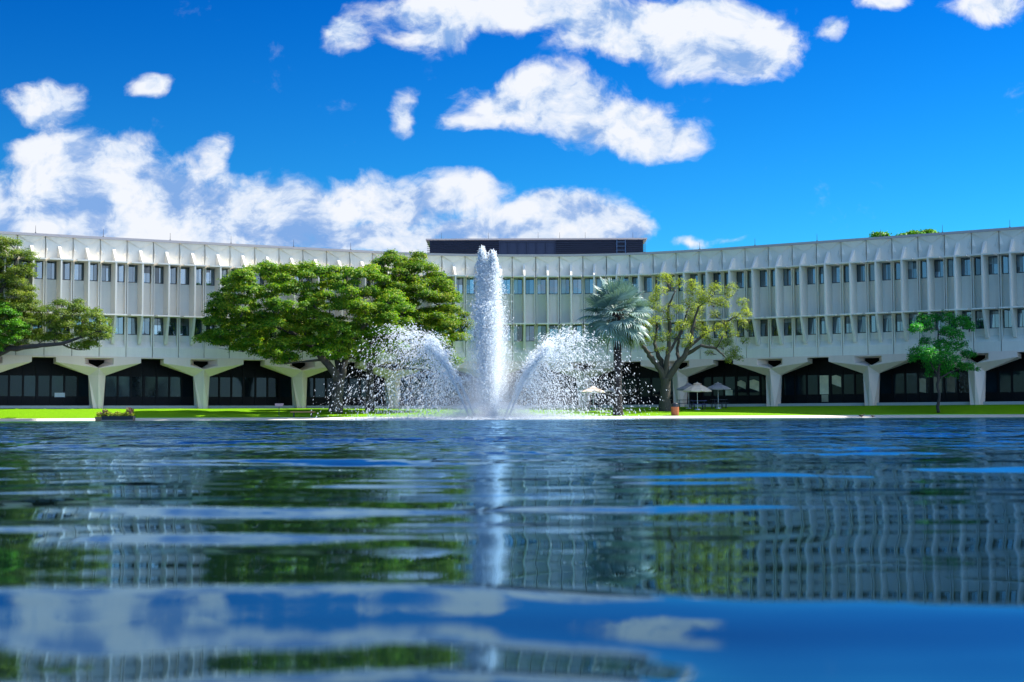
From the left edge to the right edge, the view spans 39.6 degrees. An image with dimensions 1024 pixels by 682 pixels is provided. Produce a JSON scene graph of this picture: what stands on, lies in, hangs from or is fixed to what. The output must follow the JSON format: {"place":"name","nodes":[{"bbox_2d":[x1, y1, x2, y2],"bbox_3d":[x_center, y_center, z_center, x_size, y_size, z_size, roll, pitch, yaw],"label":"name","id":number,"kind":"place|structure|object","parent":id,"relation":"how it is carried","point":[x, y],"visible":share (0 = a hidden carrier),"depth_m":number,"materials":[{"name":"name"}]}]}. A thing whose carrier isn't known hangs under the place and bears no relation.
{"place":"outdoors","nodes":[
{"label":"outdoors","id":0,"kind":"place"},
{"bbox_2d":[0,417,1023,681],"bbox_3d":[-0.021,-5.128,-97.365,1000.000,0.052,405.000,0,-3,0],"label":"lake water","id":1,"kind":"structure","parent":0,"point":[576,551],"depth_m":1.36,"materials":[{"name":"blue liquid"}]},
{"bbox_2d":[303,244,670,419],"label":"fountain","id":2,"kind":"object","parent":1,"relation":"on","point":[488,323],"visible":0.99,"depth_m":79.78,"materials":[{"name":"white liquid"}]},
{"bbox_2d":[0,404,1023,418],"bbox_3d":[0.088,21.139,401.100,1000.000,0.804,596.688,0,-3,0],"label":"lawn","id":3,"kind":"structure","parent":0,"point":[8,413],"depth_m":110.71,"materials":[{"name":"green plant"}]},
{"bbox_2d":[0,300,31,351],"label":"tree","id":4,"kind":"object","parent":3,"relation":"on","point":[19,326],"visible":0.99,"depth_m":105.80,"materials":[{"name":"green plant"}]},
{"bbox_2d":[0,235,116,355],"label":"oak tree","id":5,"kind":"object","parent":3,"relation":"on","point":[17,292],"visible":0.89,"depth_m":107.37,"materials":[{"name":"green plant"}]},
{"bbox_2d":[95,407,134,420],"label":"planter box","id":6,"kind":"object","parent":3,"relation":"on","point":[128,414],"visible":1,"depth_m":104.16,"materials":[{"name":"wood"}]},
{"bbox_2d":[192,260,417,413],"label":"shade tree","id":7,"kind":"object","parent":3,"relation":"on","point":[326,327],"visible":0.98,"depth_m":109.76,"materials":[{"name":"green plant"}]},
{"bbox_2d":[365,248,474,410],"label":"shade tree","id":8,"kind":"object","parent":3,"relation":"on","point":[410,282],"visible":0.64,"depth_m":116.11,"materials":[{"name":"green plant"}]},
{"bbox_2d":[0,226,1023,408],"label":"office building","id":9,"kind":"structure","parent":3,"relation":"on","point":[830,320],"depth_m":117.56,"materials":[{"name":"concrete"}]},
{"bbox_2d":[55,393,64,396],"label":"notice board","id":10,"kind":"object","parent":9,"relation":"attached to","point":[59,394],"visible":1,"depth_m":114.08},
{"bbox_2d":[581,386,604,410],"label":"patio umbrella","id":11,"kind":"object","parent":3,"relation":"on","point":[595,390],"visible":0.73,"depth_m":116.97,"materials":[{"name":"beige fabric"}]},
{"bbox_2d":[587,401,600,409],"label":"picnic table","id":12,"kind":"object","parent":3,"relation":"on","point":[594,401],"visible":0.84,"depth_m":117.50,"materials":[{"name":"metal"}]},
{"bbox_2d":[604,386,623,409],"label":"patio umbrella","id":13,"kind":"object","parent":3,"relation":"on","point":[611,389],"visible":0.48,"depth_m":119.44,"materials":[{"name":"beige fabric"}]},
{"bbox_2d":[576,276,654,415],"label":"palm tree","id":14,"kind":"object","parent":3,"relation":"on","point":[619,327],"visible":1,"depth_m":107.80,"materials":[{"name":"green plant"}]},
{"bbox_2d":[671,403,678,414],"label":"waste bin","id":15,"kind":"object","parent":3,"relation":"on","point":[674,408],"visible":1,"depth_m":107.54,"materials":[{"name":"plastic"}]},
{"bbox_2d":[677,383,691,408],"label":"patio umbrella","id":16,"kind":"object","parent":3,"relation":"on","point":[684,387],"visible":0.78,"depth_m":119.26,"materials":[{"name":"beige fabric"}]},
{"bbox_2d":[635,272,753,410],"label":"oak tree","id":17,"kind":"object","parent":3,"relation":"on","point":[666,374],"visible":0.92,"depth_m":115.47,"materials":[{"name":"green plant"}]},
{"bbox_2d":[683,382,711,409],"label":"patio umbrella","id":18,"kind":"object","parent":3,"relation":"on","point":[697,387],"visible":1,"depth_m":115.93,"materials":[{"name":"beige fabric"}]},
{"bbox_2d":[689,400,706,408],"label":"picnic table","id":19,"kind":"object","parent":3,"relation":"on","point":[693,404],"visible":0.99,"depth_m":116.77,"materials":[{"name":"blue plastic"}]},
{"bbox_2d":[710,399,726,407],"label":"picnic table","id":20,"kind":"object","parent":3,"relation":"on","point":[712,403],"visible":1,"depth_m":118.46,"materials":[{"name":"black metal"}]},
{"bbox_2d":[707,383,730,408],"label":"patio umbrella","id":21,"kind":"object","parent":3,"relation":"on","point":[717,386],"visible":0.93,"depth_m":117.80,"materials":[{"name":"beige fabric"}]},
{"bbox_2d":[869,231,906,236],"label":"background tree","id":22,"kind":"object","parent":3,"relation":"on","point":[876,234],"visible":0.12,"depth_m":148.75,"materials":[{"name":"green plant"}]},
{"bbox_2d":[906,230,925,234],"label":"background tree","id":23,"kind":"object","parent":3,"relation":"on","point":[909,232],"visible":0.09,"depth_m":149.33,"materials":[{"name":"green plant"}]},
{"bbox_2d":[920,229,938,232],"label":"background tree","id":24,"kind":"object","parent":3,"relation":"on","point":[930,231],"visible":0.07,"depth_m":151.31,"materials":[{"name":"green plant"}]},
{"bbox_2d":[906,310,980,412],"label":"young tree","id":25,"kind":"object","parent":3,"relation":"on","point":[931,358],"visible":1,"depth_m":108.13,"materials":[{"name":"green plant"}]},
{"bbox_2d":[0,0,1023,418],"label":"sky","id":26,"kind":"structure","parent":0,"point":[370,125],"materials":[{"name":"blue"}]},
{"label":"ground","id":27,"kind":"structure","parent":0,"visible":0},
{"bbox_2d":[0,414,1023,420],"bbox_3d":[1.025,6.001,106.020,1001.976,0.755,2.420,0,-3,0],"label":"kerb","id":28,"kind":"structure","parent":27,"relation":"on","point":[637,417],"depth_m":105.91,"materials":[{"name":"concrete"}]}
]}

